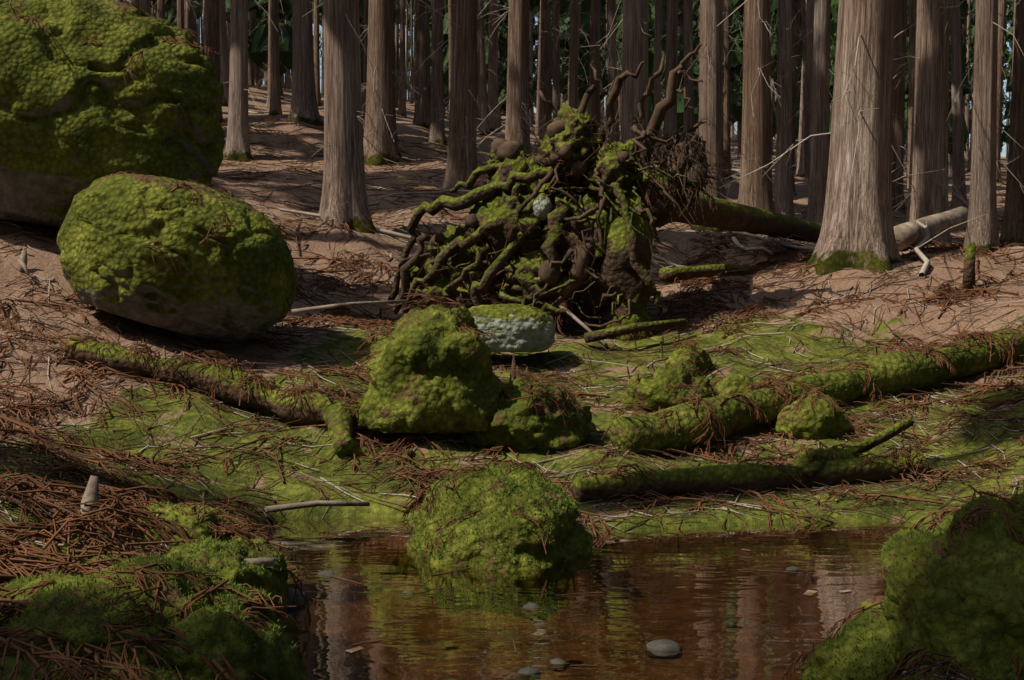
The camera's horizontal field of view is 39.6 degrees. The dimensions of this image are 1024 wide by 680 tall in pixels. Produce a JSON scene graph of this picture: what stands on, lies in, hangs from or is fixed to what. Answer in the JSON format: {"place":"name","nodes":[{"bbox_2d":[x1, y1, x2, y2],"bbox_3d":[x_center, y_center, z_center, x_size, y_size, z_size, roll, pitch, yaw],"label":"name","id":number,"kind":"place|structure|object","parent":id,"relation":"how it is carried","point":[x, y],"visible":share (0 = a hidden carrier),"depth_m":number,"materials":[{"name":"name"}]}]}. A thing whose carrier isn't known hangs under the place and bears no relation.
{"place":"outdoors","nodes":[
{"label":"outdoors","id":0,"kind":"place"},
{"bbox_2d":[0,84,1023,679],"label":"ground","id":1,"kind":"structure","parent":0,"point":[324,654],"depth_m":9.46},
{"bbox_2d":[0,0,224,227],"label":"boulder","id":2,"kind":"object","parent":1,"relation":"on","point":[76,117],"visible":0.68,"depth_m":12.10,"materials":[{"name":"plant"}]},
{"bbox_2d":[42,645,184,679],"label":"moss hummock","id":3,"kind":"object","parent":1,"relation":"on","point":[160,674],"visible":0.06,"depth_m":3.85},
{"bbox_2d":[0,554,273,666],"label":"moss hummock","id":4,"kind":"object","parent":1,"relation":"on","point":[80,598],"visible":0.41,"depth_m":4.06,"materials":[{"name":"plant"}]},
{"bbox_2d":[19,250,274,567],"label":"rotten wood chunks","id":5,"kind":"object","parent":1,"relation":"on","point":[91,492],"visible":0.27,"depth_m":6.00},
{"bbox_2d":[57,173,297,342],"bbox_3d":[-2.630,-0.642,11.178,1.863,1.330,1.694,0,3,0],"label":"boulder","id":6,"kind":"object","parent":1,"relation":"on","point":[244,289],"visible":0.99,"depth_m":10.55,"materials":[{"name":"plant"}]},
{"bbox_2d":[133,502,252,546],"bbox_3d":[-1.440,0.877,6.131,0.672,0.307,0.913,0,3,0],"label":"moss hummock","id":7,"kind":"object","parent":1,"relation":"on","point":[191,522],"visible":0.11,"depth_m":6.03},
{"bbox_2d":[165,0,229,122],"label":"cedar tree","id":8,"kind":"object","parent":1,"relation":"on","point":[212,30],"visible":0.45,"depth_m":29.61,"materials":[{"name":"brown plant"}]},
{"bbox_2d":[200,0,229,106],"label":"cedar tree","id":9,"kind":"object","parent":1,"relation":"on","point":[224,60],"visible":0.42,"depth_m":38.57,"materials":[{"name":"brown plant"}]},
{"bbox_2d":[64,336,368,432],"bbox_3d":[-2.008,0.289,9.638,2.287,0.594,0.272,1,3,19],"label":"mossy log","id":10,"kind":"object","parent":1,"relation":"on","point":[109,355],"visible":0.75,"depth_m":9.57,"materials":[{"name":"green plant"}]},
{"bbox_2d":[167,537,288,627],"bbox_3d":[-1.164,0.973,5.634,0.560,0.385,1.096,0,3,0],"label":"moss hummock","id":11,"kind":"object","parent":1,"relation":"on","point":[262,582],"visible":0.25,"depth_m":5.51,"materials":[{"name":"plant"}]},
{"bbox_2d":[154,591,308,679],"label":"moss hummock","id":12,"kind":"object","parent":1,"relation":"on","point":[238,659],"visible":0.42,"depth_m":4.06,"materials":[{"name":"plant"}]},
{"bbox_2d":[218,0,277,161],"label":"cedar tree","id":13,"kind":"object","parent":1,"relation":"on","point":[237,146],"visible":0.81,"depth_m":23.53,"materials":[{"name":"brown plant"}]},
{"bbox_2d":[228,0,292,99],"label":"cedar tree","id":14,"kind":"object","parent":1,"relation":"on","point":[258,54],"visible":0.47,"depth_m":51.34,"materials":[{"name":"green plant"}]},
{"bbox_2d":[260,0,291,115],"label":"cedar tree","id":15,"kind":"object","parent":1,"relation":"on","point":[275,108],"visible":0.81,"depth_m":33.96,"materials":[{"name":"brown plant"}]},
{"bbox_2d":[281,0,323,125],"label":"cedar tree","id":16,"kind":"object","parent":1,"relation":"on","point":[304,106],"visible":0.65,"depth_m":29.03,"materials":[{"name":"brown plant"}]},
{"bbox_2d":[265,500,369,512],"bbox_3d":[-1.093,0.934,8.010,0.585,0.060,0.040,-1,3,-10],"label":"stick","id":17,"kind":"object","parent":1,"relation":"on","point":[285,507],"visible":0.98,"depth_m":7.99,"materials":[{"name":"grey wood"}]},
{"bbox_2d":[312,0,323,105],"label":"cedar tree","id":18,"kind":"object","parent":1,"relation":"on","point":[316,38],"visible":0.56,"depth_m":45.60,"materials":[{"name":"brown plant"}]},
{"bbox_2d":[323,402,355,457],"bbox_3d":[-1.077,0.574,9.054,0.187,0.331,0.494,-1,3,-17],"label":"mossy log elbow","id":19,"kind":"object","parent":1,"relation":"on","point":[339,424],"visible":0.99,"depth_m":8.98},
{"bbox_2d":[292,300,405,313],"bbox_3d":[-1.457,-0.299,12.752,1.034,0.117,0.044,-1,3,-17],"label":"stick","id":20,"kind":"object","parent":1,"relation":"on","point":[314,308],"visible":1,"depth_m":12.72,"materials":[{"name":"grey wood"}]},
{"bbox_2d":[302,0,399,165],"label":"cedar tree","id":21,"kind":"object","parent":1,"relation":"on","point":[379,87],"visible":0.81,"depth_m":23.65,"materials":[{"name":"brown plant"}]},
{"bbox_2d":[360,0,368,116],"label":"cedar tree","id":22,"kind":"object","parent":1,"relation":"on","point":[366,9],"visible":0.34,"depth_m":36.38,"materials":[{"name":"brown plant"}]},
{"bbox_2d":[315,0,422,156],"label":"cedar tree","id":23,"kind":"object","parent":1,"relation":"on","point":[394,114],"visible":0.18,"depth_m":26.51,"materials":[{"name":"brown plant"}]},
{"bbox_2d":[306,0,459,233],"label":"cedar tree","id":24,"kind":"object","parent":1,"relation":"on","point":[344,180],"visible":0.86,"depth_m":16.62,"materials":[{"name":"brown plant"}]},
{"bbox_2d":[395,0,415,117],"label":"cedar tree","id":25,"kind":"object","parent":1,"relation":"on","point":[402,105],"visible":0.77,"depth_m":47.67,"materials":[{"name":"brown plant"}]},
{"bbox_2d":[395,0,430,128],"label":"cedar tree","id":26,"kind":"object","parent":1,"relation":"on","point":[421,118],"visible":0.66,"depth_m":32.55,"materials":[{"name":"brown plant"}]},
{"bbox_2d":[358,304,503,434],"bbox_3d":[-0.520,0.182,9.323,0.942,0.838,0.929,0,3,0],"label":"mossy boulder","id":27,"kind":"object","parent":1,"relation":"on","point":[459,414],"visible":0.94,"depth_m":9.00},
{"bbox_2d":[415,0,452,145],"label":"cedar tree","id":28,"kind":"object","parent":1,"relation":"on","point":[436,133],"visible":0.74,"depth_m":30.00,"materials":[{"name":"brown plant"}]},
{"bbox_2d":[443,0,453,117],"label":"cedar tree","id":29,"kind":"object","parent":1,"relation":"on","point":[445,59],"visible":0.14,"depth_m":61.98,"materials":[{"name":"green plant"}]},
{"bbox_2d":[404,0,516,190],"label":"cedar tree","id":30,"kind":"object","parent":1,"relation":"on","point":[462,157],"visible":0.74,"depth_m":20.59,"materials":[{"name":"brown plant"}]},
{"bbox_2d":[477,0,505,135],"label":"cedar tree","id":31,"kind":"object","parent":1,"relation":"on","point":[484,124],"visible":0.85,"depth_m":40.66,"materials":[{"name":"brown plant"}]},
{"bbox_2d":[485,0,507,132],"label":"cedar tree","id":32,"kind":"object","parent":1,"relation":"on","point":[492,62],"visible":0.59,"depth_m":44.47,"materials":[{"name":"brown plant"}]},
{"bbox_2d":[405,465,592,594],"bbox_3d":[-0.083,0.948,7.395,1.045,0.568,1.356,0,3,0],"label":"mossy boulder","id":33,"kind":"object","parent":1,"relation":"on","point":[466,556],"visible":0.59,"depth_m":6.97,"materials":[{"name":"plant"}]},
{"bbox_2d":[0,303,1023,679],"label":"moss fuzz","id":34,"kind":"object","parent":1,"relation":"on","point":[434,515],"visible":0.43,"depth_m":5.06,"materials":[{"name":"plant"}]},
{"bbox_2d":[468,304,555,351],"bbox_3d":[-0.065,-0.103,11.809,0.857,0.394,0.706,0,3,0],"label":"grey rock","id":35,"kind":"object","parent":1,"relation":"on","point":[518,328],"visible":0.7,"depth_m":11.50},
{"bbox_2d":[487,0,536,121],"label":"cedar tree","id":36,"kind":"object","parent":1,"relation":"on","point":[502,45],"visible":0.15,"depth_m":64.30,"materials":[{"name":"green plant"}]},
{"bbox_2d":[0,91,1023,679],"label":"debris","id":37,"kind":"object","parent":1,"relation":"on","point":[310,169],"depth_m":10.25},
{"bbox_2d":[0,0,1023,679],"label":"cedar sprays","id":38,"kind":"object","parent":1,"relation":"on","point":[114,506],"visible":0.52,"depth_m":8.66,"materials":[{"name":"plant"}]},
{"bbox_2d":[0,116,1023,679],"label":"pale debris twigs","id":39,"kind":"object","parent":1,"relation":"on","point":[748,506],"visible":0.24,"depth_m":10.66,"materials":[{"name":"wood"}]},
{"bbox_2d":[477,0,570,157],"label":"cedar tree","id":40,"kind":"object","parent":1,"relation":"on","point":[517,106],"visible":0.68,"depth_m":23.67,"materials":[{"name":"brown plant"}]},
{"bbox_2d":[460,377,595,451],"bbox_3d":[0.083,0.491,9.452,0.941,0.501,0.963,0,3,0],"label":"mossy rock","id":41,"kind":"object","parent":1,"relation":"on","point":[500,432],"visible":0.66,"depth_m":9.11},
{"bbox_2d":[533,0,540,135],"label":"cedar tree","id":42,"kind":"object","parent":1,"relation":"on","point":[537,106],"visible":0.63,"depth_m":57.42,"materials":[{"name":"brown plant"}]},
{"bbox_2d":[529,0,569,146],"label":"cedar tree","id":43,"kind":"object","parent":1,"relation":"on","point":[545,54],"visible":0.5,"depth_m":35.50,"materials":[{"name":"brown plant"}]},
{"bbox_2d":[540,0,562,121],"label":"cedar tree","id":44,"kind":"object","parent":1,"relation":"on","point":[556,88],"visible":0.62,"depth_m":32.94,"materials":[{"name":"brown plant"}]},
{"bbox_2d":[376,43,732,327],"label":"tree roots","id":45,"kind":"object","parent":1,"relation":"on","point":[583,253],"visible":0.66,"depth_m":13.04,"materials":[{"name":"wood"}]},
{"bbox_2d":[408,225,503,308],"bbox_3d":[-0.446,-0.684,14.027,1.258,0.975,0.866,0,3,0],"label":"clump","id":46,"kind":"object","parent":45,"relation":"attached to","point":[449,275],"visible":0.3,"depth_m":13.75,"materials":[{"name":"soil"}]},
{"bbox_2d":[464,155,561,284],"bbox_3d":[0.061,-1.148,13.728,1.029,1.266,1.098,-2,3,-28],"label":"root plate","id":47,"kind":"object","parent":45,"relation":"attached to","point":[496,219],"visible":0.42,"depth_m":13.37,"materials":[{"name":"plant"}]},
{"bbox_2d":[500,250,575,323],"bbox_3d":[0.320,-0.533,13.524,0.873,0.837,0.866,0,3,0],"label":"clump","id":48,"kind":"object","parent":45,"relation":"attached to","point":[520,281],"visible":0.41,"depth_m":13.24,"materials":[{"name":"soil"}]},
{"bbox_2d":[388,147,696,330],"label":"tree roots","id":49,"kind":"object","parent":45,"relation":"attached to","point":[627,239],"visible":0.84,"depth_m":13.10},
{"bbox_2d":[533,193,552,220],"bbox_3d":[0.285,-1.240,13.237,0.188,0.258,0.168,0,3,0],"label":"stone","id":50,"kind":"object","parent":45,"relation":"in","point":[542,206],"visible":0.99,"depth_m":13.18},
{"bbox_2d":[410,120,708,293],"bbox_3d":[0.322,-1.095,13.556,3.169,1.950,1.002,1,3,23],"label":"soil clump","id":51,"kind":"object","parent":45,"relation":"attached to","point":[502,148],"visible":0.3,"depth_m":13.12,"materials":[{"name":"soil"}]},
{"bbox_2d":[536,103,610,187],"bbox_3d":[0.574,-1.823,13.396,0.652,0.830,0.728,-2,4,-31],"label":"moss","id":52,"kind":"object","parent":45,"relation":"attached to","point":[575,135],"visible":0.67,"depth_m":13.16,"materials":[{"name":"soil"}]},
{"bbox_2d":[539,191,611,317],"bbox_3d":[0.638,-0.846,13.519,0.973,1.272,0.953,0,3,0],"label":"clump","id":53,"kind":"object","parent":45,"relation":"attached to","point":[586,204],"visible":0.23,"depth_m":13.16,"materials":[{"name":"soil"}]},
{"bbox_2d":[580,139,654,210],"bbox_3d":[0.993,-1.491,13.270,0.744,0.759,0.689,-2,3,-30],"label":"clump","id":54,"kind":"object","parent":45,"relation":"attached to","point":[609,167],"visible":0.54,"depth_m":13.04,"materials":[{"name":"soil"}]},
{"bbox_2d":[664,133,707,201],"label":"clump","id":55,"kind":"object","parent":45,"relation":"attached to","point":[680,158],"visible":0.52,"depth_m":13.01,"materials":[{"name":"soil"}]},
{"bbox_2d":[548,0,594,108],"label":"cedar tree","id":56,"kind":"object","parent":1,"relation":"on","point":[573,72],"visible":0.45,"depth_m":26.89,"materials":[{"name":"brown plant"}]},
{"bbox_2d":[536,0,618,120],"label":"cedar tree","id":57,"kind":"object","parent":1,"relation":"on","point":[585,26],"visible":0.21,"depth_m":61.68,"materials":[{"name":"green plant"}]},
{"bbox_2d":[560,0,618,129],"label":"cedar tree","id":58,"kind":"object","parent":1,"relation":"on","point":[593,108],"visible":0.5,"depth_m":37.55,"materials":[{"name":"brown plant"}]},
{"bbox_2d":[591,0,621,142],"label":"cedar tree","id":59,"kind":"object","parent":1,"relation":"on","point":[612,71],"visible":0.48,"depth_m":29.92,"materials":[{"name":"brown plant"}]},
{"bbox_2d":[584,0,659,238],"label":"cedar tree","id":60,"kind":"object","parent":1,"relation":"on","point":[635,34],"visible":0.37,"depth_m":18.21,"materials":[{"name":"brown plant"}]},
{"bbox_2d":[606,314,654,340],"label":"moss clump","id":61,"kind":"object","parent":1,"relation":"on","point":[632,318],"visible":0.37,"depth_m":12.85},
{"bbox_2d":[584,319,685,342],"bbox_3d":[1.083,-0.082,12.462,0.949,0.201,0.100,-1,3,-19],"label":"stick","id":62,"kind":"object","parent":1,"relation":"on","point":[599,335],"visible":1,"depth_m":12.41,"materials":[{"name":"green plant"}]},
{"bbox_2d":[648,0,654,123],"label":"cedar tree","id":63,"kind":"object","parent":1,"relation":"on","point":[650,73],"visible":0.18,"depth_m":67.04,"materials":[{"name":"brown plant"}]},
{"bbox_2d":[648,0,665,160],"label":"cedar tree","id":64,"kind":"object","parent":1,"relation":"on","point":[657,58],"visible":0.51,"depth_m":43.13,"materials":[{"name":"brown plant"}]},
{"bbox_2d":[621,362,711,411],"bbox_3d":[1.121,0.357,10.306,0.647,0.394,0.568,0,3,0],"label":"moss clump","id":65,"kind":"object","parent":1,"relation":"on","point":[637,391],"visible":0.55,"depth_m":10.16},
{"bbox_2d":[648,0,698,160],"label":"cedar tree","id":66,"kind":"object","parent":1,"relation":"on","point":[670,121],"visible":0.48,"depth_m":33.58,"materials":[{"name":"brown plant"}]},
{"bbox_2d":[661,0,699,133],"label":"cedar tree","id":67,"kind":"object","parent":1,"relation":"on","point":[680,110],"visible":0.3,"depth_m":59.64,"materials":[{"name":"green plant"}]},
{"bbox_2d":[666,0,699,137],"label":"cedar tree","id":68,"kind":"object","parent":1,"relation":"on","point":[689,85],"visible":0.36,"depth_m":39.63,"materials":[{"name":"brown plant"}]},
{"bbox_2d":[665,343,712,372],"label":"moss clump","id":69,"kind":"object","parent":1,"relation":"on","point":[675,357],"visible":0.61,"depth_m":11.42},
{"bbox_2d":[658,264,752,282],"bbox_3d":[2.030,-0.699,14.879,1.141,0.189,0.160,-2,3,-31],"label":"log","id":70,"kind":"object","parent":1,"relation":"on","point":[666,275],"visible":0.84,"depth_m":14.77,"materials":[{"name":"green plant"}]},
{"bbox_2d":[634,170,821,243],"bbox_3d":[2.664,-1.439,16.279,0.531,0.574,7.057,1,3,24],"label":"fallen trunk","id":71,"kind":"object","parent":1,"relation":"on","point":[733,216],"visible":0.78,"depth_m":15.04,"materials":[{"name":"wood"}]},
{"bbox_2d":[673,0,782,231],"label":"cedar tree","id":72,"kind":"object","parent":1,"relation":"on","point":[711,77],"visible":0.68,"depth_m":19.21,"materials":[{"name":"brown plant"}]},
{"bbox_2d":[722,0,742,178],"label":"cedar tree","id":73,"kind":"object","parent":1,"relation":"on","point":[727,132],"visible":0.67,"depth_m":36.30,"materials":[{"name":"brown plant"}]},
{"bbox_2d":[723,0,743,158],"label":"cedar tree","id":74,"kind":"object","parent":1,"relation":"on","point":[735,107],"visible":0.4,"depth_m":65.05,"materials":[{"name":"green plant"}]},
{"bbox_2d":[714,374,761,396],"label":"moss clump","id":75,"kind":"object","parent":1,"relation":"on","point":[730,383],"visible":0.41,"depth_m":10.41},
{"bbox_2d":[572,445,929,502],"bbox_3d":[1.464,0.815,8.534,2.308,0.280,0.244,-1,3,-16],"label":"rotten log","id":76,"kind":"object","parent":1,"relation":"on","point":[678,481],"visible":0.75,"depth_m":8.42,"materials":[{"name":"green plant"}]},
{"bbox_2d":[793,447,855,466],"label":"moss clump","id":77,"kind":"object","parent":76,"relation":"on","point":[824,454],"visible":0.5,"depth_m":8.72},
{"bbox_2d":[771,0,777,157],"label":"cedar tree","id":78,"kind":"object","parent":1,"relation":"on","point":[774,6],"visible":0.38,"depth_m":54.77,"materials":[{"name":"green plant"}]},
{"bbox_2d":[738,0,822,211],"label":"cedar tree","id":79,"kind":"object","parent":1,"relation":"on","point":[756,189],"visible":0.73,"depth_m":20.68,"materials":[{"name":"brown plant"}]},
{"bbox_2d":[771,0,809,194],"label":"cedar tree","id":80,"kind":"object","parent":1,"relation":"on","point":[795,40],"visible":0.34,"depth_m":32.99,"materials":[{"name":"brown plant"}]},
{"bbox_2d":[771,0,813,216],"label":"cedar tree","id":81,"kind":"object","parent":1,"relation":"on","point":[783,204],"visible":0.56,"depth_m":26.73,"materials":[{"name":"brown plant"}]},
{"bbox_2d":[773,0,813,177],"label":"cedar tree","id":82,"kind":"object","parent":1,"relation":"on","point":[810,18],"visible":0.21,"depth_m":44.12,"materials":[{"name":"brown plant"}]},
{"bbox_2d":[794,10,801,169],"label":"cedar tree","id":83,"kind":"object","parent":1,"relation":"on","point":[798,108],"visible":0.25,"depth_m":51.63,"materials":[{"name":"brown plant"}]},
{"bbox_2d":[771,0,837,223],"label":"cedar tree","id":84,"kind":"object","parent":1,"relation":"on","point":[819,147],"visible":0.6,"depth_m":22.69,"materials":[{"name":"brown plant"}]},
{"bbox_2d":[799,0,811,180],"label":"cedar tree","id":85,"kind":"object","parent":1,"relation":"on","point":[806,146],"visible":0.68,"depth_m":38.29,"materials":[{"name":"brown plant"}]},
{"bbox_2d":[775,393,852,439],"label":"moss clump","id":86,"kind":"object","parent":1,"relation":"on","point":[823,425],"visible":0.8,"depth_m":9.56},
{"bbox_2d":[609,326,1023,454],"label":"mossy log","id":87,"kind":"object","parent":1,"relation":"on","point":[921,372],"visible":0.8,"depth_m":10.11,"materials":[{"name":"plant"}]},
{"bbox_2d":[710,0,944,275],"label":"cedar tree","id":88,"kind":"object","parent":1,"relation":"on","point":[857,229],"visible":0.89,"depth_m":14.05,"materials":[{"name":"brown plant"}]},
{"bbox_2d":[829,0,838,138],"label":"cedar tree","id":89,"kind":"object","parent":1,"relation":"on","point":[834,9],"visible":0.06,"depth_m":53.38,"materials":[{"name":"brown plant"}]},
{"bbox_2d":[799,606,899,679],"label":"mossy rock","id":90,"kind":"object","parent":1,"relation":"on","point":[827,672],"visible":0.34,"depth_m":4.76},
{"bbox_2d":[798,419,913,479],"bbox_3d":[2.176,0.682,8.935,1.160,0.300,0.101,-3,4,-42],"label":"fallen branch","id":91,"kind":"object","parent":1,"relation":"on","point":[812,470],"visible":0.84,"depth_m":8.95,"materials":[{"name":"green plant"}]},
{"bbox_2d":[891,0,912,209],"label":"cedar tree","id":92,"kind":"object","parent":1,"relation":"on","point":[900,44],"visible":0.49,"depth_m":29.66,"materials":[{"name":"brown plant"}]},
{"bbox_2d":[904,0,915,187],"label":"cedar tree","id":93,"kind":"object","parent":1,"relation":"on","point":[912,15],"visible":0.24,"depth_m":42.27,"materials":[{"name":"brown plant"}]},
{"bbox_2d":[894,206,967,250],"bbox_3d":[4.745,-1.271,16.053,0.285,0.552,2.223,2,4,35],"label":"log","id":94,"kind":"object","parent":1,"relation":"on","point":[911,233],"visible":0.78,"depth_m":15.73,"materials":[{"name":"brown wood"}]},
{"bbox_2d":[880,493,1023,679],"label":"boulder","id":95,"kind":"object","parent":1,"relation":"on","point":[1001,620],"visible":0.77,"depth_m":4.35,"materials":[{"name":"plant"}]},
{"bbox_2d":[891,0,1020,244],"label":"cedar tree","id":96,"kind":"object","parent":1,"relation":"on","point":[929,131],"visible":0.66,"depth_m":21.53,"materials":[{"name":"brown plant"}]},
{"bbox_2d":[948,0,971,207],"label":"cedar tree","id":97,"kind":"object","parent":1,"relation":"on","point":[958,152],"visible":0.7,"depth_m":32.70,"materials":[{"name":"brown plant"}]},
{"bbox_2d":[948,0,972,178],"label":"cedar tree","id":98,"kind":"object","parent":1,"relation":"on","point":[964,7],"visible":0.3,"depth_m":51.61,"materials":[{"name":"brown plant"}]},
{"bbox_2d":[962,244,975,290],"bbox_3d":[4.303,-0.644,13.385,0.129,0.522,0.129,-1,3,-22],"label":"stump","id":99,"kind":"object","parent":1,"relation":"on","point":[969,281],"visible":0.71,"depth_m":13.34,"materials":[{"name":"wood"}]},
{"bbox_2d":[929,0,1023,252],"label":"cedar tree","id":100,"kind":"object","parent":1,"relation":"on","point":[982,232],"visible":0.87,"depth_m":14.34,"materials":[{"name":"brown plant"}]},
{"bbox_2d":[967,0,1013,182],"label":"cedar tree","id":101,"kind":"object","parent":1,"relation":"on","point":[1001,37],"visible":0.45,"depth_m":54.16,"materials":[{"name":"brown plant"}]},
{"bbox_2d":[1002,39,1012,158],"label":"cedar tree","id":102,"kind":"object","parent":1,"relation":"on","point":[1008,104],"visible":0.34,"depth_m":134.72,"materials":[{"name":"green plant"}]},
{"bbox_2d":[996,0,1023,244],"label":"cedar tree","id":103,"kind":"object","parent":1,"relation":"on","point":[1014,202],"visible":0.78,"depth_m":23.80,"materials":[{"name":"brown plant"}]},
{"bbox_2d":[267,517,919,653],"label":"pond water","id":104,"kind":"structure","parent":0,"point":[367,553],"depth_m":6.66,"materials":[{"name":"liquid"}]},
{"bbox_2d":[283,529,854,666],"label":"floating pine needles","id":105,"kind":"object","parent":104,"relation":"on","point":[370,641],"depth_m":6.28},
{"bbox_2d":[643,639,682,659],"bbox_3d":[0.575,1.171,5.411,0.147,0.066,0.124,0,3,0],"label":"pond stone","id":106,"kind":"object","parent":104,"relation":"in","point":[664,649],"visible":1,"depth_m":5.37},
{"bbox_2d":[200,6,1010,156],"label":"sky","id":107,"kind":"structure","parent":0,"point":[1003,154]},
{"bbox_2d":[225,96,1005,276],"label":"fallen branches","id":108,"kind":"object","parent":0,"point":[925,260],"visible":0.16,"depth_m":16.91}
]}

